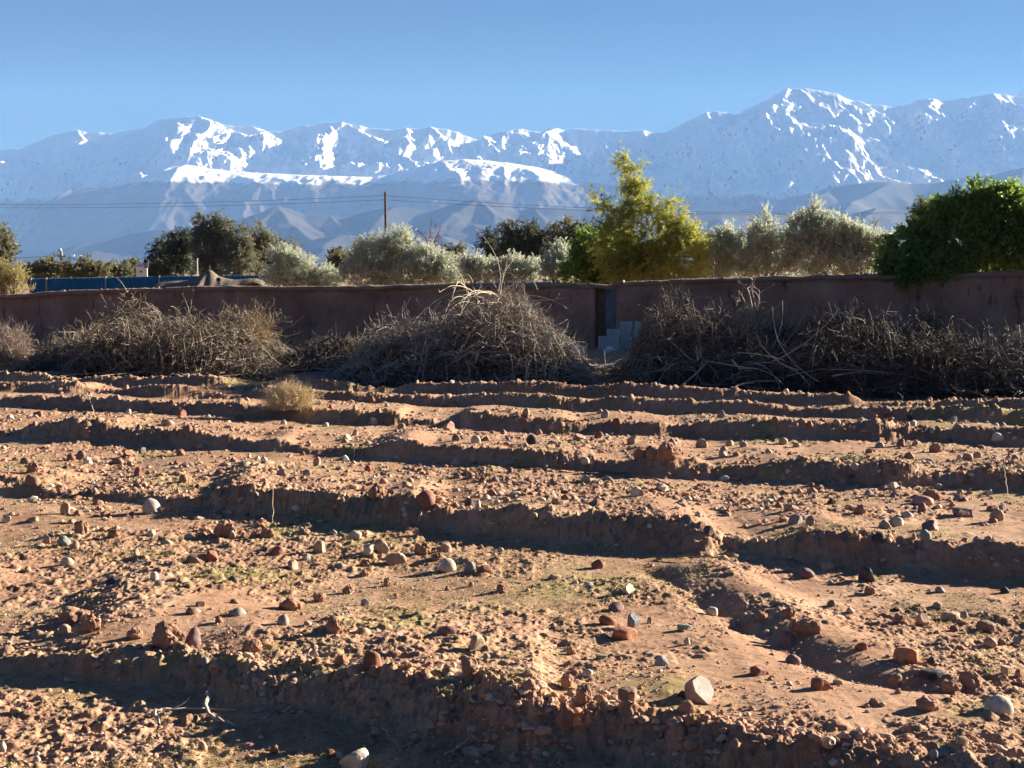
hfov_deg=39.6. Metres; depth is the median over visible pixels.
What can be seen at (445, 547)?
stone
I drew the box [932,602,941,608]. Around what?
stone
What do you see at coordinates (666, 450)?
soil clod
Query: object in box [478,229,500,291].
pale branch
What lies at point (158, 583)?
stone
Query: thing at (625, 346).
concrete block
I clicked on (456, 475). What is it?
stone
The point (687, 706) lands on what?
soil clod
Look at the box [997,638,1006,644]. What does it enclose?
stone
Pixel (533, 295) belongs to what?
pale branch
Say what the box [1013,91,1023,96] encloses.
peak
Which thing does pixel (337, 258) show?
scrub tree
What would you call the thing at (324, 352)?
brush pile
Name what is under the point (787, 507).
stone
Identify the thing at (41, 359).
brush pile
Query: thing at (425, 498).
stone
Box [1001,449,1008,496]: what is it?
twig
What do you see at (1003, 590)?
stone
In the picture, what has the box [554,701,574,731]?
rock
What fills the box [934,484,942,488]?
stone
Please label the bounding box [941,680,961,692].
soil clod
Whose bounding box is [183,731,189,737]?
stone
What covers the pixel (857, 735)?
stone
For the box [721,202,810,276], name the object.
olive tree
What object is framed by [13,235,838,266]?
hills
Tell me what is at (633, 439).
stone
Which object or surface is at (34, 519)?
stone
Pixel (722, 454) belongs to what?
stone
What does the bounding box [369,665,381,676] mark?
soil clod
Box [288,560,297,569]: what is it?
stone
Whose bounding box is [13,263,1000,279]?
treeline
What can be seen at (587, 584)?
stone
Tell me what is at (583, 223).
eucalyptus tree
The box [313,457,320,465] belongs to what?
stone
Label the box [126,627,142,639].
soil clod
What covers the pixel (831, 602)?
stone
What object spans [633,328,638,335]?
concrete block
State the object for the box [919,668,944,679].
stone
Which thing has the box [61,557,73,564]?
stone
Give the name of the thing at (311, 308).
mud wall
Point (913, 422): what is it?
stone
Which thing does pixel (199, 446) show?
stone
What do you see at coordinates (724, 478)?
stone
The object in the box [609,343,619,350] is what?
concrete block
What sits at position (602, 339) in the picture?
concrete block
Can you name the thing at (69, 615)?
soil clod
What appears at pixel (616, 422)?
stone
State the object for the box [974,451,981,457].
stone
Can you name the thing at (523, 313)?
pale branch
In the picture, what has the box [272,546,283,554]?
stone
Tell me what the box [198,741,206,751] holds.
stone
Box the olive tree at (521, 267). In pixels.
[486,248,544,282]
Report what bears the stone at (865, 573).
on the ground
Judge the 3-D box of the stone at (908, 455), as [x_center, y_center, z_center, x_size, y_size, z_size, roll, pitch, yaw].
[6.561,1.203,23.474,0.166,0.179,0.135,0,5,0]
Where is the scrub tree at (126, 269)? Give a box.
[107,259,135,276]
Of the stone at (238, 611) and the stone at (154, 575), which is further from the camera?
the stone at (154, 575)
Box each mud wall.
[0,282,595,346]
[616,271,1023,347]
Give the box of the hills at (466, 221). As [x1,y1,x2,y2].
[40,199,961,258]
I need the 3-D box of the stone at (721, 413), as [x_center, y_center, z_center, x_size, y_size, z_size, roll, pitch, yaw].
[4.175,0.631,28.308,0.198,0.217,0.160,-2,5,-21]
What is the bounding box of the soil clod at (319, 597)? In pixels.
[313,592,325,601]
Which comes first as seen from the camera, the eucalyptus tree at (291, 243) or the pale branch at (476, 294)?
the pale branch at (476, 294)
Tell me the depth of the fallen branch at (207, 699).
10.65 m
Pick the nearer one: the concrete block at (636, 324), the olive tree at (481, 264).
the concrete block at (636, 324)
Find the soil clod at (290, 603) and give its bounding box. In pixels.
[279,596,304,610]
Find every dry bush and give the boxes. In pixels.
[0,314,49,365]
[29,332,78,349]
[73,310,116,338]
[254,374,326,411]
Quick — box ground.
[0,268,1023,767]
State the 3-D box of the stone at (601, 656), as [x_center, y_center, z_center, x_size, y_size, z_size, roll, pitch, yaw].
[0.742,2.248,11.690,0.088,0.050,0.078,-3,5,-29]
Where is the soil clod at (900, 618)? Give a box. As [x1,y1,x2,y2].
[892,613,907,624]
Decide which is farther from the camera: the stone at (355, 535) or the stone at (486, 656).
the stone at (355, 535)
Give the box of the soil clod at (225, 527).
[213,519,236,536]
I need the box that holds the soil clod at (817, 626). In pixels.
[811,620,822,634]
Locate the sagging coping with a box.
[588,280,624,288]
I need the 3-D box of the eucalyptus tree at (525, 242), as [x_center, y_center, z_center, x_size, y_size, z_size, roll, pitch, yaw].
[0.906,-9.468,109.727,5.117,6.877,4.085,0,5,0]
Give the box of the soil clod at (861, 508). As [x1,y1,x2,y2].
[853,504,866,512]
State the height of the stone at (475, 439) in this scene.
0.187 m
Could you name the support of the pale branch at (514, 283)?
on the brush pile at (465, 348)
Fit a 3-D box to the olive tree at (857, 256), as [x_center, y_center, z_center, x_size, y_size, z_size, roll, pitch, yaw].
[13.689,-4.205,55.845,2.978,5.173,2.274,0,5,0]
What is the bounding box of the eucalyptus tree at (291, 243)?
[277,234,306,270]
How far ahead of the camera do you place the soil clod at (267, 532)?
17.33 m
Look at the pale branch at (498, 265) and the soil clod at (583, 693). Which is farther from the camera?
the pale branch at (498, 265)
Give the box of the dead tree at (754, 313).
[732,273,779,331]
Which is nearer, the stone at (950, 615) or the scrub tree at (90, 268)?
the stone at (950, 615)
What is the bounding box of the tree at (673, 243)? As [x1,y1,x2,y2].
[579,141,716,288]
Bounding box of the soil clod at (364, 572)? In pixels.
[359,569,369,576]
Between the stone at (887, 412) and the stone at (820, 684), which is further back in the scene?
the stone at (887, 412)
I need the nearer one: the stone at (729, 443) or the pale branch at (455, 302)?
the stone at (729, 443)
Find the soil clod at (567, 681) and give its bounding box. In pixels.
[561,674,573,689]
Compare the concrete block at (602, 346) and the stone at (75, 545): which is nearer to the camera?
the stone at (75, 545)
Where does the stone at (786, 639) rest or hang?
on the ground
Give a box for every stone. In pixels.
[0,741,6,751]
[2,515,10,522]
[10,707,20,714]
[19,554,26,560]
[20,457,30,463]
[24,474,38,486]
[24,566,30,571]
[29,516,38,522]
[33,411,43,416]
[33,756,40,761]
[43,534,50,543]
[57,536,70,545]
[58,624,70,634]
[60,503,69,513]
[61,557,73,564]
[67,453,75,460]
[72,541,78,549]
[76,450,85,458]
[79,726,89,732]
[105,578,117,585]
[111,458,123,463]
[114,592,121,598]
[123,450,132,455]
[134,467,142,475]
[134,548,139,554]
[142,498,160,513]
[146,736,154,744]
[147,530,155,536]
[150,572,158,579]
[154,580,162,585]
[160,539,172,544]
[161,418,173,425]
[176,409,186,415]
[177,449,185,455]
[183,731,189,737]
[184,424,192,434]
[185,553,206,562]
[185,627,200,645]
[186,607,197,614]
[195,443,205,449]
[195,601,204,606]
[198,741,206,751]
[200,657,209,665]
[206,550,217,561]
[214,470,224,475]
[215,616,222,622]
[228,576,237,582]
[228,607,245,615]
[229,530,235,537]
[230,599,239,603]
[235,414,242,420]
[269,745,278,753]
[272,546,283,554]
[276,469,289,475]
[277,614,288,625]
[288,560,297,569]
[302,553,310,560]
[303,469,310,475]
[303,620,311,625]
[309,648,318,657]
[311,658,319,663]
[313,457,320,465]
[313,540,325,552]
[326,749,335,758]
[336,752,342,758]
[339,748,368,767]
[342,434,351,440]
[342,455,349,462]
[349,484,358,489]
[349,530,361,540]
[351,674,362,682]
[352,429,358,435]
[361,598,368,605]
[363,544,372,554]
[363,650,381,670]
[364,465,371,471]
[369,396,374,402]
[370,418,377,424]
[374,540,389,553]
[379,478,387,483]
[385,552,405,565]
[397,423,404,428]
[402,481,410,487]
[415,490,435,508]
[418,512,422,521]
[437,626,456,635]
[438,558,455,572]
[440,543,451,552]
[442,421,454,430]
[452,434,460,440]
[452,473,460,478]
[464,561,475,572]
[465,498,473,505]
[468,633,485,649]
[471,435,480,442]
[475,500,480,508]
[476,565,491,573]
[481,494,489,500]
[481,645,489,651]
[483,653,489,658]
[522,408,528,414]
[526,434,536,443]
[529,512,537,519]
[538,450,544,456]
[548,423,555,430]
[549,574,560,579]
[563,456,568,462]
[573,433,585,440]
[580,457,589,464]
[581,475,590,481]
[582,669,592,675]
[584,582,592,586]
[591,559,604,568]
[594,432,603,437]
[596,654,607,659]
[599,615,615,625]
[601,409,608,417]
[608,601,623,611]
[611,626,636,639]
[612,418,621,426]
[618,686,636,700]
[622,583,634,594]
[627,612,639,627]
[629,435,639,443]
[630,486,639,496]
[647,617,651,623]
[654,655,668,665]
[677,624,690,630]
[678,690,684,697]
[683,637,689,645]
[684,675,713,704]
[694,471,699,476]
[696,439,707,447]
[704,525,713,535]
[706,607,717,616]
[717,410,725,417]
[718,450,727,457]
[719,476,729,480]
[725,440,733,445]
[740,441,747,446]
[750,665,766,675]
[771,416,778,424]
[778,630,796,647]
[779,438,787,444]
[782,404,788,410]
[784,504,794,510]
[785,654,800,665]
[788,514,802,523]
[793,442,800,446]
[799,568,814,578]
[805,516,814,525]
[806,420,812,428]
[811,677,830,690]
[820,560,833,570]
[827,498,835,504]
[827,600,836,605]
[828,758,837,765]
[833,419,840,424]
[833,679,843,684]
[846,607,854,613]
[849,730,863,741]
[850,463,859,470]
[852,531,857,537]
[854,642,866,650]
[858,565,874,581]
[871,532,885,542]
[875,442,884,447]
[878,519,891,528]
[879,702,885,706]
[880,408,892,416]
[888,482,897,489]
[888,674,901,686]
[892,517,903,525]
[893,647,918,663]
[896,439,904,445]
[904,452,914,458]
[909,420,916,426]
[911,495,933,504]
[915,613,928,625]
[917,503,926,511]
[919,529,931,541]
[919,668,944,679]
[921,520,938,530]
[926,656,935,663]
[929,750,938,760]
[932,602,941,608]
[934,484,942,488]
[935,586,944,592]
[936,747,949,757]
[940,611,959,620]
[949,625,957,631]
[951,416,956,421]
[952,424,962,429]
[952,507,973,517]
[960,611,967,617]
[962,453,972,459]
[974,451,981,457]
[976,620,995,632]
[983,637,996,647]
[984,694,1013,715]
[986,489,992,494]
[989,509,1004,520]
[991,432,1002,441]
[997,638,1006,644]
[1000,587,1009,593]
[1000,664,1011,676]
[1013,636,1022,644]
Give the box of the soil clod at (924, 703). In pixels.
[915,695,939,711]
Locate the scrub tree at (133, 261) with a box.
[120,256,148,276]
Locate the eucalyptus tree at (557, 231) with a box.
[540,215,579,282]
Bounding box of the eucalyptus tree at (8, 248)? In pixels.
[0,219,26,286]
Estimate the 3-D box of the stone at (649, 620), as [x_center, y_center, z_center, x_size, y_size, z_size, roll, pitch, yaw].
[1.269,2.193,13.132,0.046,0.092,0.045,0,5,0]
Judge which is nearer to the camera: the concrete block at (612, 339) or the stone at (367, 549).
the stone at (367, 549)
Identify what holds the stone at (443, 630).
on the ground
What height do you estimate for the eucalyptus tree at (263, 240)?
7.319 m
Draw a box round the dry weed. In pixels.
[206,291,299,351]
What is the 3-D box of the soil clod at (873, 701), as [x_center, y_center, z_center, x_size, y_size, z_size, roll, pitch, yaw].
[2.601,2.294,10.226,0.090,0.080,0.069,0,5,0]
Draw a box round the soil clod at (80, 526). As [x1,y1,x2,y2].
[74,520,89,534]
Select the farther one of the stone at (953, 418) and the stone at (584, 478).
the stone at (953, 418)
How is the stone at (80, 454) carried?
on the ground
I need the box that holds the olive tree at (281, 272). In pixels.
[259,239,347,286]
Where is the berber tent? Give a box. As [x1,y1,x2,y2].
[152,266,270,287]
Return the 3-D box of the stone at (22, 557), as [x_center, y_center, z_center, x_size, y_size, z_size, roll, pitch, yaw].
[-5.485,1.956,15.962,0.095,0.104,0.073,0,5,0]
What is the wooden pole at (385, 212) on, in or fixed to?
on the ground
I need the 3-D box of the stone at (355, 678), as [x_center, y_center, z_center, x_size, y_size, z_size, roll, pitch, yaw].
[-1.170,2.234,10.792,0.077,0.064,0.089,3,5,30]
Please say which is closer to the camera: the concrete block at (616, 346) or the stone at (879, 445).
the stone at (879, 445)
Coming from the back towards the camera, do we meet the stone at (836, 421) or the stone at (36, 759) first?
the stone at (836, 421)
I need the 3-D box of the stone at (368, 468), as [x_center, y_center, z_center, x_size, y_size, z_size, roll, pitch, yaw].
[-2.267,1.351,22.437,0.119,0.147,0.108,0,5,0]
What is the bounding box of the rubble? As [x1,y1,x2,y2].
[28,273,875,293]
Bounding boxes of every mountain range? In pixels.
[0,88,1023,241]
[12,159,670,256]
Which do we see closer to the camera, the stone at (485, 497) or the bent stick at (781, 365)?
the stone at (485, 497)
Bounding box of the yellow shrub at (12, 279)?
[0,253,35,294]
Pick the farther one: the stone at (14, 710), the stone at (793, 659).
the stone at (793, 659)
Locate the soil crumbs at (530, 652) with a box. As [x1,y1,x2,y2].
[0,460,1023,767]
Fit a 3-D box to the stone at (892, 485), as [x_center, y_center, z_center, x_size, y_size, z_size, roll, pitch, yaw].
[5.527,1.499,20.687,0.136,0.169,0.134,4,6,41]
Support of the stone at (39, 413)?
on the ground
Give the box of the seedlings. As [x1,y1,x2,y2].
[0,387,1023,767]
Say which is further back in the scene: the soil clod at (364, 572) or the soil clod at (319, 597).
the soil clod at (364, 572)
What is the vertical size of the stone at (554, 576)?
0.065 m
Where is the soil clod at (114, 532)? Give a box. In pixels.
[107,527,120,537]
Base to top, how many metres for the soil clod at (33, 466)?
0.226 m
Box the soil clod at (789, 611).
[782,606,795,617]
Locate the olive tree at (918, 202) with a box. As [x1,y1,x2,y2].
[904,194,941,219]
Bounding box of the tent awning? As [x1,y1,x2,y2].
[241,282,264,285]
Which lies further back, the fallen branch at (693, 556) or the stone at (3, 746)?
the fallen branch at (693, 556)
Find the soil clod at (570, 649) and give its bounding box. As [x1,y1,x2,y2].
[566,644,575,654]
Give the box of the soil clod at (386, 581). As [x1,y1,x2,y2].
[383,577,390,585]
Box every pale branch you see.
[408,290,473,328]
[421,256,468,301]
[429,294,482,323]
[438,285,471,292]
[443,301,474,319]
[451,281,469,297]
[457,290,490,307]
[458,291,499,315]
[460,290,498,301]
[466,295,508,319]
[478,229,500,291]
[478,271,519,291]
[493,303,556,352]
[498,274,538,298]
[499,294,561,305]
[500,256,519,291]
[503,293,569,310]
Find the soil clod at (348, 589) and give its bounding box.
[342,585,354,593]
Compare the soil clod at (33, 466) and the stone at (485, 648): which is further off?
the soil clod at (33, 466)
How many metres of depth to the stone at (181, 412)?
29.66 m
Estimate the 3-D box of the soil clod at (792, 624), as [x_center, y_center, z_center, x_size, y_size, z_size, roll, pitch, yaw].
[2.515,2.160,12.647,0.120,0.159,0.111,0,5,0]
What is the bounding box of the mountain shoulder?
[671,170,788,213]
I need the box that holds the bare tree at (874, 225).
[865,213,883,272]
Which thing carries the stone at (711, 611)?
on the ground
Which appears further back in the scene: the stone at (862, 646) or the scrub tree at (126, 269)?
the scrub tree at (126, 269)
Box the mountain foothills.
[738,168,1023,217]
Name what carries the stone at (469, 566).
on the ground
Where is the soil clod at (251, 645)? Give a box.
[241,639,261,652]
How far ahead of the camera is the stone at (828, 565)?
15.56 m
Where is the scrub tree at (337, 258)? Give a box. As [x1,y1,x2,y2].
[326,249,347,271]
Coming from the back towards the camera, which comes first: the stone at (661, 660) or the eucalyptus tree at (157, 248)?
the eucalyptus tree at (157, 248)
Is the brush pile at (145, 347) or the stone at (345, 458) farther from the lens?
the brush pile at (145, 347)
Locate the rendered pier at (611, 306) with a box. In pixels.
[606,287,616,335]
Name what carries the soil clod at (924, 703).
on the ground
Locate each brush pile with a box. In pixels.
[0,319,108,371]
[35,276,320,380]
[268,323,368,375]
[290,268,622,387]
[594,271,791,390]
[711,292,954,397]
[821,297,1023,401]
[961,316,1023,397]
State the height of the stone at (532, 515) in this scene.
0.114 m
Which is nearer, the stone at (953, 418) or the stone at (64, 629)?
the stone at (64, 629)
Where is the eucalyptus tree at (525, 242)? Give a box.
[491,217,551,281]
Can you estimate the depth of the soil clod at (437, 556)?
15.95 m
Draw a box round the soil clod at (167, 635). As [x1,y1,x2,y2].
[151,620,182,649]
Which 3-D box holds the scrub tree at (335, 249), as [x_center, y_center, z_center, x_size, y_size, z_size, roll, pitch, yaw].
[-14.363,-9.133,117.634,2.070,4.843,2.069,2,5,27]
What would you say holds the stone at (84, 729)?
on the ground
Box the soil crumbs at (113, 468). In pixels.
[0,370,1023,512]
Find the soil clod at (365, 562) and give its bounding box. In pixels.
[360,559,371,566]
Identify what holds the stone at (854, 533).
on the ground
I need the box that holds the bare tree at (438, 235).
[417,221,448,260]
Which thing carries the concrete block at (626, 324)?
on the concrete block at (624, 333)
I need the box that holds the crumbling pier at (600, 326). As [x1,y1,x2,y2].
[595,288,605,346]
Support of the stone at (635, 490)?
on the ground
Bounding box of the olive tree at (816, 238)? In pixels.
[775,192,856,275]
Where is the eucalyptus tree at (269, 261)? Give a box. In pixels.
[261,232,290,269]
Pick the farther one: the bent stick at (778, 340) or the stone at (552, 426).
the bent stick at (778, 340)
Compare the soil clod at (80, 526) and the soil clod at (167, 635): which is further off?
the soil clod at (80, 526)
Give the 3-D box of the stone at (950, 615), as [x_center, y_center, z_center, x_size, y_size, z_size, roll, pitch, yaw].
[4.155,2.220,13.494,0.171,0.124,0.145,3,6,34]
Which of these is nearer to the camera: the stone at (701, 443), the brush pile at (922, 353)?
the stone at (701, 443)
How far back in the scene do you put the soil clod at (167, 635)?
11.86 m
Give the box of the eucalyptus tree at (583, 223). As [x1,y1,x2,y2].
[571,214,599,283]
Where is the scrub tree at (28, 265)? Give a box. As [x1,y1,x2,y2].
[15,260,42,291]
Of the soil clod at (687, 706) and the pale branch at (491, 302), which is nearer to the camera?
the soil clod at (687, 706)
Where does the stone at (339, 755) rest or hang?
on the ground
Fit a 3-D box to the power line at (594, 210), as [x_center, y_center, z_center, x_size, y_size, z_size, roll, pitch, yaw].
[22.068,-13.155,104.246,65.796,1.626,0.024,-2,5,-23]
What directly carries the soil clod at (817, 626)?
on the ground
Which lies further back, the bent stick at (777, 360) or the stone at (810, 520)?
the bent stick at (777, 360)
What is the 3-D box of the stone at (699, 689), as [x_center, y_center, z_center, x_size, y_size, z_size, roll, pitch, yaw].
[1.359,2.244,10.321,0.214,0.243,0.212,0,5,0]
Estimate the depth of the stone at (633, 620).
12.93 m
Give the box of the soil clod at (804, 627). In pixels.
[794,617,813,636]
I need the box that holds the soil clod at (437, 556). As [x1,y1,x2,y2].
[431,552,443,560]
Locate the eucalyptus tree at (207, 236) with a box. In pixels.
[185,208,239,275]
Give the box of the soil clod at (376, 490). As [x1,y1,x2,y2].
[367,482,384,500]
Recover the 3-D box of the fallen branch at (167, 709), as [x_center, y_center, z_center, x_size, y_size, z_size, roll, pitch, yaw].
[-2.376,2.499,10.733,0.703,0.221,0.237,-3,6,-34]
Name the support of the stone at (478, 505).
on the ground
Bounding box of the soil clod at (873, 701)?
[868,697,879,706]
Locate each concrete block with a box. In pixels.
[598,336,606,343]
[598,343,608,349]
[607,329,619,335]
[607,336,618,343]
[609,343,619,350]
[619,328,630,335]
[620,321,631,328]
[620,336,631,342]
[620,343,630,349]
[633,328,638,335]
[634,321,640,328]
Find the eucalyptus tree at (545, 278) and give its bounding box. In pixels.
[533,220,553,281]
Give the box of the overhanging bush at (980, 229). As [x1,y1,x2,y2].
[869,171,1023,293]
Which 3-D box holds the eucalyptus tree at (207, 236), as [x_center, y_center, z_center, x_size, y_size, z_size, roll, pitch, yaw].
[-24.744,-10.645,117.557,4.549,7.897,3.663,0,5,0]
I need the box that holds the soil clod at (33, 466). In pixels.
[27,461,39,472]
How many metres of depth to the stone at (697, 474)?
21.93 m
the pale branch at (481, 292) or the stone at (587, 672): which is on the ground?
the stone at (587, 672)
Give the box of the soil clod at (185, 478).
[179,474,191,482]
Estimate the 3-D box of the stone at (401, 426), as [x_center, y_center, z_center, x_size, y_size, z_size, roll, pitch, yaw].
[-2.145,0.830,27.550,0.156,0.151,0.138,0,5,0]
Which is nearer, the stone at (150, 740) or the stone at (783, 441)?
the stone at (150, 740)
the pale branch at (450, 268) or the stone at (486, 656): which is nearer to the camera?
the stone at (486, 656)
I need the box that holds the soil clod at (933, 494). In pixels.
[922,489,942,499]
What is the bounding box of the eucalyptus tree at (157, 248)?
[144,230,175,274]
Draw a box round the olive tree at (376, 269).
[330,222,465,285]
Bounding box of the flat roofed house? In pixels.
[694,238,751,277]
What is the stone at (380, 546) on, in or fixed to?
on the ground
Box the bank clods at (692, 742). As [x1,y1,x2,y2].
[0,372,1023,767]
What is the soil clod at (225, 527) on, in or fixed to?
on the ground
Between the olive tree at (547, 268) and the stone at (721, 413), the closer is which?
the stone at (721, 413)
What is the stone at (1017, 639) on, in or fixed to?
on the ground
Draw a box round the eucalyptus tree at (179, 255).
[159,224,196,275]
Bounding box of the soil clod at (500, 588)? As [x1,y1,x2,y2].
[496,584,506,592]
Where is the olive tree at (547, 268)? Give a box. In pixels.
[534,237,573,282]
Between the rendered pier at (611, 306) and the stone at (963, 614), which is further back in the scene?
the rendered pier at (611, 306)
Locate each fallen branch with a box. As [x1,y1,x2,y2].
[153,697,236,725]
[204,691,240,726]
[382,728,400,751]
[444,726,474,755]
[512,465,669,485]
[656,555,734,563]
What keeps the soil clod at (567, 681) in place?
on the ground
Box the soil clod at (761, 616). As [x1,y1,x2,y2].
[756,611,767,621]
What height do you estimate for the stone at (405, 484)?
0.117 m
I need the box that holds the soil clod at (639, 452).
[633,446,645,458]
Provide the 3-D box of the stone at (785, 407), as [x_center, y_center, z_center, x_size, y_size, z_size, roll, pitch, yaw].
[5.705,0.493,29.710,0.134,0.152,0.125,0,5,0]
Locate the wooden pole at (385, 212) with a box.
[383,192,387,257]
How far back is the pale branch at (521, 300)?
36.82 m
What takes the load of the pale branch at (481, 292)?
on the brush pile at (465, 348)
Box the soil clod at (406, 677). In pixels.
[397,670,414,684]
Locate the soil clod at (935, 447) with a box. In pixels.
[929,443,942,451]
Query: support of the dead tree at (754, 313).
on the brush pile at (827, 347)
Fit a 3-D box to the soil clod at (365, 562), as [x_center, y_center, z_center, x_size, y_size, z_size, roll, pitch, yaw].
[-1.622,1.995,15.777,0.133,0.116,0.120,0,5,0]
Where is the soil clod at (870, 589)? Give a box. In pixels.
[864,585,875,594]
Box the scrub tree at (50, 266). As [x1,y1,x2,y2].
[29,252,68,278]
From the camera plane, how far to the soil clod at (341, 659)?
11.26 m
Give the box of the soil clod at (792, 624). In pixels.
[788,619,798,631]
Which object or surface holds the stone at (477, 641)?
on the ground
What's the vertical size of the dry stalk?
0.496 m
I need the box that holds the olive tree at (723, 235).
[686,217,747,277]
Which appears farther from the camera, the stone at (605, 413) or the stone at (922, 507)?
the stone at (605, 413)
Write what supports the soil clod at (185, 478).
on the ground
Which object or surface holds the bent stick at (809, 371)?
on the brush pile at (827, 347)
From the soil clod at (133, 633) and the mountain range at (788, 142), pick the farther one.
the mountain range at (788, 142)
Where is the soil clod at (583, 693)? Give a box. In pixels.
[576,684,591,704]
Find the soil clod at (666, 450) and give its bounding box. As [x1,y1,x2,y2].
[655,441,678,460]
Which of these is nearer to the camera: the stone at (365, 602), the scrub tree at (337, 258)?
the stone at (365, 602)
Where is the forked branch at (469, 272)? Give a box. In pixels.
[458,260,480,308]
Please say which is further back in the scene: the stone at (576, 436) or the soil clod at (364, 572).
the stone at (576, 436)
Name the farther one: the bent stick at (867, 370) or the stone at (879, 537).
the bent stick at (867, 370)
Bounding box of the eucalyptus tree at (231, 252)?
[213,218,264,275]
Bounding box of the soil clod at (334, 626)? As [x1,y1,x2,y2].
[326,618,342,633]
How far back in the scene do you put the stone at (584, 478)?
21.13 m
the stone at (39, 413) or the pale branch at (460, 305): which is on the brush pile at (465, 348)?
the pale branch at (460, 305)
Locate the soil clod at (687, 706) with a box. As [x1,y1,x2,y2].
[680,700,694,713]
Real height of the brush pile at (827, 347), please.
2.496 m
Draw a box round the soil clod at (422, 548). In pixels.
[414,542,431,554]
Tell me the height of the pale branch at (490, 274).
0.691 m
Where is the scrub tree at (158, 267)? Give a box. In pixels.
[147,258,173,276]
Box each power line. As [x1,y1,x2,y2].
[0,195,382,204]
[91,200,372,207]
[386,195,877,212]
[393,200,908,214]
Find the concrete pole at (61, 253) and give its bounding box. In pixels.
[57,248,63,275]
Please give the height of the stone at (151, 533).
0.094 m
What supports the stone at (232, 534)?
on the ground
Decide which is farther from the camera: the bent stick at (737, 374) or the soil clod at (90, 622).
the bent stick at (737, 374)
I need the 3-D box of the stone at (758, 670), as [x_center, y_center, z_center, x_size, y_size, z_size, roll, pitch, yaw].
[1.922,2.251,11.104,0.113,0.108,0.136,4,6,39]
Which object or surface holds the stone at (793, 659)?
on the ground
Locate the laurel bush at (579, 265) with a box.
[554,223,639,284]
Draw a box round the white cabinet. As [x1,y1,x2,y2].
[135,263,147,276]
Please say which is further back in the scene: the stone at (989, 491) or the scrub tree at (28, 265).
the scrub tree at (28, 265)
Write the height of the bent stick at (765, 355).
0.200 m
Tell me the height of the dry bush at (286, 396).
0.743 m
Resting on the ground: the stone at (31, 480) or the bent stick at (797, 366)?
the stone at (31, 480)
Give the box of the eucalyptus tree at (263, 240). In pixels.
[246,215,278,274]
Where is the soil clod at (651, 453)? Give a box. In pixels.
[646,446,657,460]
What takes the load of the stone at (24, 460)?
on the ground
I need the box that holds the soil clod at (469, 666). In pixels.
[461,657,477,675]
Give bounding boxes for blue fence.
[30,275,308,292]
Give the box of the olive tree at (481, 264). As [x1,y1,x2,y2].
[450,248,501,282]
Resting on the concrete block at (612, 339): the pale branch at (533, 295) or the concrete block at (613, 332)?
the concrete block at (613, 332)
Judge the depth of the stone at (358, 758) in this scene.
9.59 m
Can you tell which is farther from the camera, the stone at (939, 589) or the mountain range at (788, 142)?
the mountain range at (788, 142)
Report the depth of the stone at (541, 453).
22.99 m
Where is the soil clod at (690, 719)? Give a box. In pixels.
[685,714,696,726]
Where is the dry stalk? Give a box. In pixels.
[272,475,273,522]
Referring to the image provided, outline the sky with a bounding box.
[0,0,1023,149]
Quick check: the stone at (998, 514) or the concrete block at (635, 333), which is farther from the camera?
the concrete block at (635, 333)
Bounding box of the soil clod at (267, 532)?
[260,528,274,537]
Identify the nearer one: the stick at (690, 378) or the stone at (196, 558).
the stone at (196, 558)
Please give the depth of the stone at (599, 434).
25.85 m
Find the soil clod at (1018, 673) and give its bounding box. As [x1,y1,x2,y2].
[1014,669,1023,678]
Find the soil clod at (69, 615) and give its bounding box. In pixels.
[59,606,89,624]
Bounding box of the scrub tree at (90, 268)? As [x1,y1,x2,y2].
[58,252,116,277]
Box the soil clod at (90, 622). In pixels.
[80,612,100,633]
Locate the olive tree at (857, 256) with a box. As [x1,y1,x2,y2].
[827,211,895,274]
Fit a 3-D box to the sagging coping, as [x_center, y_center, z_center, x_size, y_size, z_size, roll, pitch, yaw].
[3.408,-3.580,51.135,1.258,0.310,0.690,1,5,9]
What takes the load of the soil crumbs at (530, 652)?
on the ground
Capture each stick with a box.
[680,362,706,385]
[706,354,750,368]
[716,369,756,385]
[737,352,783,360]
[737,380,780,385]
[738,368,783,383]
[747,300,788,369]
[750,362,807,382]
[758,340,798,370]
[772,306,809,367]
[772,310,837,361]
[777,340,818,381]
[786,367,834,376]
[829,369,925,380]
[831,372,902,378]
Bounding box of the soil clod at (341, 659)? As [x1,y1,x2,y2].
[335,654,349,664]
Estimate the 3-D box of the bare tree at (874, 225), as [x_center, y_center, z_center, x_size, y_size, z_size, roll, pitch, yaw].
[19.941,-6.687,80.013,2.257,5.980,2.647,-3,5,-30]
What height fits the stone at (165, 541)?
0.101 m
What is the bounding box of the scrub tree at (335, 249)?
[323,244,345,262]
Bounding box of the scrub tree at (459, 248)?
[440,238,467,268]
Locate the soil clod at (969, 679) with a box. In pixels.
[958,670,981,687]
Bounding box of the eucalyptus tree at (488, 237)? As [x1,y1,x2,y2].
[471,224,507,280]
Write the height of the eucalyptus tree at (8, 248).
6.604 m
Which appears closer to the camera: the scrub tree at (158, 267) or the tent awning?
the tent awning
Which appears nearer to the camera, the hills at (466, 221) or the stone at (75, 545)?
the stone at (75, 545)
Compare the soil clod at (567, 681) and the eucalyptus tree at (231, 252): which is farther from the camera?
the eucalyptus tree at (231, 252)

